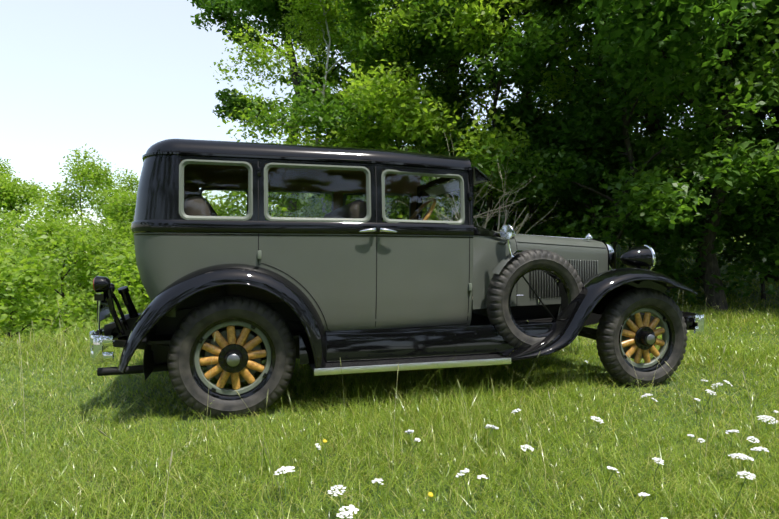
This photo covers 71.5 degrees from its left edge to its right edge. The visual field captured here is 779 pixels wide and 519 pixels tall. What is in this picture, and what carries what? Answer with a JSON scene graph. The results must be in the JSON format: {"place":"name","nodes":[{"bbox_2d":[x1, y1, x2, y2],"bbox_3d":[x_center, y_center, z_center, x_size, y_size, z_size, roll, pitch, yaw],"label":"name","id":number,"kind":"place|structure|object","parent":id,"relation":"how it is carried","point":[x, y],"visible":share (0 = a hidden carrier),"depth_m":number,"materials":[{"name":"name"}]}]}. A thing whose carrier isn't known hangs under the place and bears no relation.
{"place":"outdoors","nodes":[
{"label":"outdoors","id":0,"kind":"place"},
{"bbox_2d":[0,0,772,252],"label":"sky","id":1,"kind":"structure","parent":0,"point":[119,78],"materials":[{"name":"white"}]},
{"bbox_2d":[0,147,778,518],"bbox_3d":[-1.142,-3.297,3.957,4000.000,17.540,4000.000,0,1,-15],"label":"ground","id":2,"kind":"structure","parent":0,"point":[272,411],"depth_m":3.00,"materials":[{"name":"green plant"}]},
{"bbox_2d":[0,157,38,305],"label":"scrub","id":3,"kind":"object","parent":2,"relation":"on","point":[3,169],"visible":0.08,"depth_m":25.93,"materials":[{"name":"green plant"}]},
{"bbox_2d":[0,183,75,339],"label":"scrub","id":4,"kind":"object","parent":2,"relation":"on","point":[5,257],"visible":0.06,"depth_m":11.98,"materials":[{"name":"green plant"}]},
{"bbox_2d":[0,170,83,319],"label":"scrub","id":5,"kind":"object","parent":2,"relation":"on","point":[11,201],"visible":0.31,"depth_m":20.76,"materials":[{"name":"green plant"}]},
{"bbox_2d":[0,198,96,338],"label":"scrub","id":6,"kind":"object","parent":2,"relation":"on","point":[6,229],"visible":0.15,"depth_m":15.91,"materials":[{"name":"green plant"}]},
{"bbox_2d":[0,213,118,340],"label":"scrub","id":7,"kind":"object","parent":2,"relation":"on","point":[16,287],"visible":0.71,"depth_m":9.33,"materials":[{"name":"green plant"}]},
{"bbox_2d":[2,197,124,340],"bbox_3d":[-7.872,1.789,13.661,5.103,6.745,6.300,-1,1,-37],"label":"scrub","id":8,"kind":"object","parent":2,"relation":"on","point":[79,248],"visible":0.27,"depth_m":13.39,"materials":[{"name":"green plant"}]},
{"bbox_2d":[9,143,136,335],"bbox_3d":[-11.127,0.557,19.806,6.571,9.579,6.535,0,1,-15],"label":"scrub","id":9,"kind":"object","parent":2,"relation":"on","point":[94,173],"visible":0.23,"depth_m":19.75,"materials":[{"name":"green plant"}]},
{"bbox_2d":[46,168,142,331],"bbox_3d":[-12.537,0.385,26.389,6.440,9.820,5.853,0,1,6],"label":"scrub","id":10,"kind":"object","parent":2,"relation":"on","point":[129,186],"visible":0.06,"depth_m":26.18,"materials":[{"name":"green plant"}]},
{"bbox_2d":[67,188,136,335],"bbox_3d":[-8.815,1.417,19.732,6.369,7.920,5.404,0,1,16],"label":"scrub","id":11,"kind":"object","parent":2,"relation":"on","point":[117,218],"visible":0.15,"depth_m":18.88,"materials":[{"name":"green plant"}]},
{"bbox_2d":[68,229,142,328],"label":"scrub","id":12,"kind":"object","parent":2,"relation":"on","point":[115,246],"visible":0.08,"depth_m":14.33,"materials":[{"name":"green plant"}]},
{"bbox_2d":[74,229,150,330],"bbox_3d":[-4.390,0.943,9.966,3.440,3.790,3.248,0,1,-15],"label":"scrub","id":13,"kind":"object","parent":2,"relation":"on","point":[134,286],"visible":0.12,"depth_m":9.62,"materials":[{"name":"green plant"}]},
{"bbox_2d":[143,190,239,296],"bbox_3d":[-3.990,1.159,13.940,5.697,6.363,4.697,0,1,12],"label":"scrub","id":14,"kind":"object","parent":2,"relation":"on","point":[221,205],"depth_m":13.80,"materials":[{"name":"green plant"}]},
{"bbox_2d":[190,0,353,216],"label":"tree","id":15,"kind":"object","parent":2,"relation":"on","point":[226,99],"visible":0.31,"depth_m":18.89,"materials":[{"name":"green plant"}]},
{"bbox_2d":[213,108,331,219],"bbox_3d":[-2.439,-0.528,11.391,3.556,5.068,3.795,0,1,8],"label":"tree","id":16,"kind":"object","parent":2,"relation":"on","point":[270,203],"depth_m":11.21,"materials":[{"name":"green plant"}]},
{"bbox_2d":[210,0,432,219],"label":"birch","id":17,"kind":"object","parent":2,"relation":"on","point":[319,9],"visible":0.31,"depth_m":11.62,"materials":[{"name":"green plant"}]},
{"bbox_2d":[252,0,469,145],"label":"tree","id":18,"kind":"object","parent":2,"relation":"on","point":[342,67],"depth_m":21.60,"materials":[{"name":"green plant"}]},
{"bbox_2d":[302,122,432,219],"bbox_3d":[-0.734,-1.202,13.746,3.875,4.288,3.480,1,1,39],"label":"tree","id":19,"kind":"object","parent":2,"relation":"on","point":[312,205],"depth_m":12.93,"materials":[{"name":"green plant"}]},
{"bbox_2d":[238,0,518,218],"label":"tree","id":20,"kind":"object","parent":2,"relation":"on","point":[324,118],"visible":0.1,"depth_m":11.13,"materials":[{"name":"green plant"}]},
{"bbox_2d":[187,0,573,120],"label":"tree","id":21,"kind":"object","parent":2,"relation":"on","point":[374,54],"visible":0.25,"depth_m":12.22,"materials":[{"name":"green plant"}]},
{"bbox_2d":[292,0,470,205],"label":"tree","id":22,"kind":"object","parent":2,"relation":"on","point":[323,43],"visible":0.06,"depth_m":13.86,"materials":[{"name":"green plant"}]},
{"bbox_2d":[4,289,777,518],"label":"flowers","id":23,"kind":"object","parent":2,"relation":"on","point":[352,509],"visible":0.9,"depth_m":2.43,"materials":[{"name":"white plant"}]},
{"bbox_2d":[89,139,703,418],"bbox_3d":[0.162,0.083,4.353,4.344,1.760,1.808,0,1,-15],"label":"sedan car","id":24,"kind":"object","parent":2,"relation":"on","point":[358,286],"visible":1,"depth_m":3.51,"materials":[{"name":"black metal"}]},
{"bbox_2d":[195,0,607,217],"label":"tree","id":25,"kind":"object","parent":2,"relation":"on","point":[271,19],"visible":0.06,"depth_m":14.38,"materials":[{"name":"green plant"}]},
{"bbox_2d":[312,35,498,221],"bbox_3d":[0.479,-1.744,11.103,4.043,5.436,4.286,0,1,-15],"label":"scrub","id":26,"kind":"object","parent":2,"relation":"on","point":[364,141],"visible":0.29,"depth_m":10.39,"materials":[{"name":"green plant"}]},
{"bbox_2d":[377,71,494,222],"bbox_3d":[1.341,-1.617,12.426,4.184,4.968,3.530,0,1,-15],"label":"tree","id":27,"kind":"object","parent":2,"relation":"on","point":[450,100],"visible":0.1,"depth_m":11.81,"materials":[{"name":"green plant"}]},
{"bbox_2d":[402,130,560,298],"bbox_3d":[1.177,-0.601,8.449,2.546,2.985,4.016,0,1,30],"label":"dead shrub","id":28,"kind":"object","parent":2,"relation":"on","point":[499,208],"visible":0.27,"depth_m":8.65,"materials":[{"name":"beige plant"}]},
{"bbox_2d":[398,1,575,206],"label":"tree","id":29,"kind":"object","parent":2,"relation":"on","point":[520,18],"visible":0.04,"depth_m":18.75,"materials":[{"name":"green plant"}]},
{"bbox_2d":[335,0,664,237],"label":"tree","id":30,"kind":"object","parent":2,"relation":"on","point":[471,16],"visible":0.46,"depth_m":9.90,"materials":[{"name":"green plant"}]},
{"bbox_2d":[452,71,652,242],"bbox_3d":[3.200,-1.484,11.064,4.854,4.661,3.418,0,1,31],"label":"tree","id":31,"kind":"object","parent":2,"relation":"on","point":[530,113],"visible":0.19,"depth_m":10.31,"materials":[{"name":"green plant"}]},
{"bbox_2d":[493,81,629,237],"bbox_3d":[4.087,-1.772,12.724,3.450,4.780,4.113,0,1,-15],"label":"tree","id":32,"kind":"object","parent":2,"relation":"on","point":[540,208],"visible":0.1,"depth_m":11.82,"materials":[{"name":"green plant"}]},
{"bbox_2d":[417,0,778,230],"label":"tree","id":33,"kind":"object","parent":2,"relation":"on","point":[705,148],"visible":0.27,"depth_m":9.48,"materials":[{"name":"green plant"}]},
{"bbox_2d":[468,0,743,267],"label":"tree","id":34,"kind":"object","parent":2,"relation":"on","point":[650,127],"visible":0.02,"depth_m":10.81,"materials":[{"name":"green plant"}]},
{"bbox_2d":[474,79,753,309],"bbox_3d":[3.779,-1.154,10.204,3.499,4.086,4.718,-1,1,-42],"label":"understorey","id":35,"kind":"object","parent":2,"relation":"on","point":[607,122],"visible":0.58,"depth_m":9.42,"materials":[{"name":"green plant"}]},
{"bbox_2d":[460,0,778,268],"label":"tree","id":36,"kind":"object","parent":2,"relation":"on","point":[656,201],"visible":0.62,"depth_m":8.43,"materials":[{"name":"green plant"}]},
{"bbox_2d":[523,21,717,230],"bbox_3d":[9.981,-11.121,17.958,12.413,20.963,12.012,0,1,-15],"label":"tree","id":37,"kind":"object","parent":2,"relation":"on","point":[592,47],"depth_m":17.88,"materials":[{"name":"green plant"}]},
{"bbox_2d":[590,90,696,259],"bbox_3d":[6.589,-2.404,14.123,3.963,5.184,3.899,0,1,26],"label":"tree","id":38,"kind":"object","parent":2,"relation":"on","point":[667,119],"depth_m":13.99,"materials":[{"name":"green plant"}]},
{"bbox_2d":[521,1,778,282],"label":"tree","id":39,"kind":"object","parent":2,"relation":"on","point":[663,125],"depth_m":11.61,"materials":[{"name":"green plant"}]},
{"bbox_2d":[558,0,778,310],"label":"tree","id":40,"kind":"object","parent":2,"relation":"on","point":[673,29],"visible":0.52,"depth_m":7.17,"materials":[{"name":"green plant"}]},
{"bbox_2d":[585,0,778,281],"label":"tree","id":41,"kind":"object","parent":2,"relation":"on","point":[773,16],"visible":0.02,"depth_m":8.86,"materials":[{"name":"green plant"}]},
{"bbox_2d":[615,43,778,247],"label":"tree","id":42,"kind":"object","parent":2,"relation":"on","point":[734,223],"visible":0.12,"depth_m":9.61,"materials":[{"name":"green plant"}]},
{"bbox_2d":[643,0,778,245],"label":"tree","id":43,"kind":"object","parent":2,"relation":"on","point":[733,162],"visible":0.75,"depth_m":7.95,"materials":[{"name":"green plant"}]},
{"bbox_2d":[657,15,778,299],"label":"tree","id":44,"kind":"object","parent":2,"relation":"on","point":[769,253],"visible":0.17,"depth_m":9.51,"materials":[{"name":"green plant"}]},
{"bbox_2d":[689,0,778,203],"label":"tree","id":45,"kind":"object","parent":2,"relation":"on","point":[736,47],"visible":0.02,"depth_m":9.10,"materials":[{"name":"green plant"}]},
{"bbox_2d":[704,53,778,282],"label":"tree","id":46,"kind":"object","parent":2,"relation":"on","point":[729,257],"depth_m":11.40,"materials":[{"name":"green plant"}]}
]}

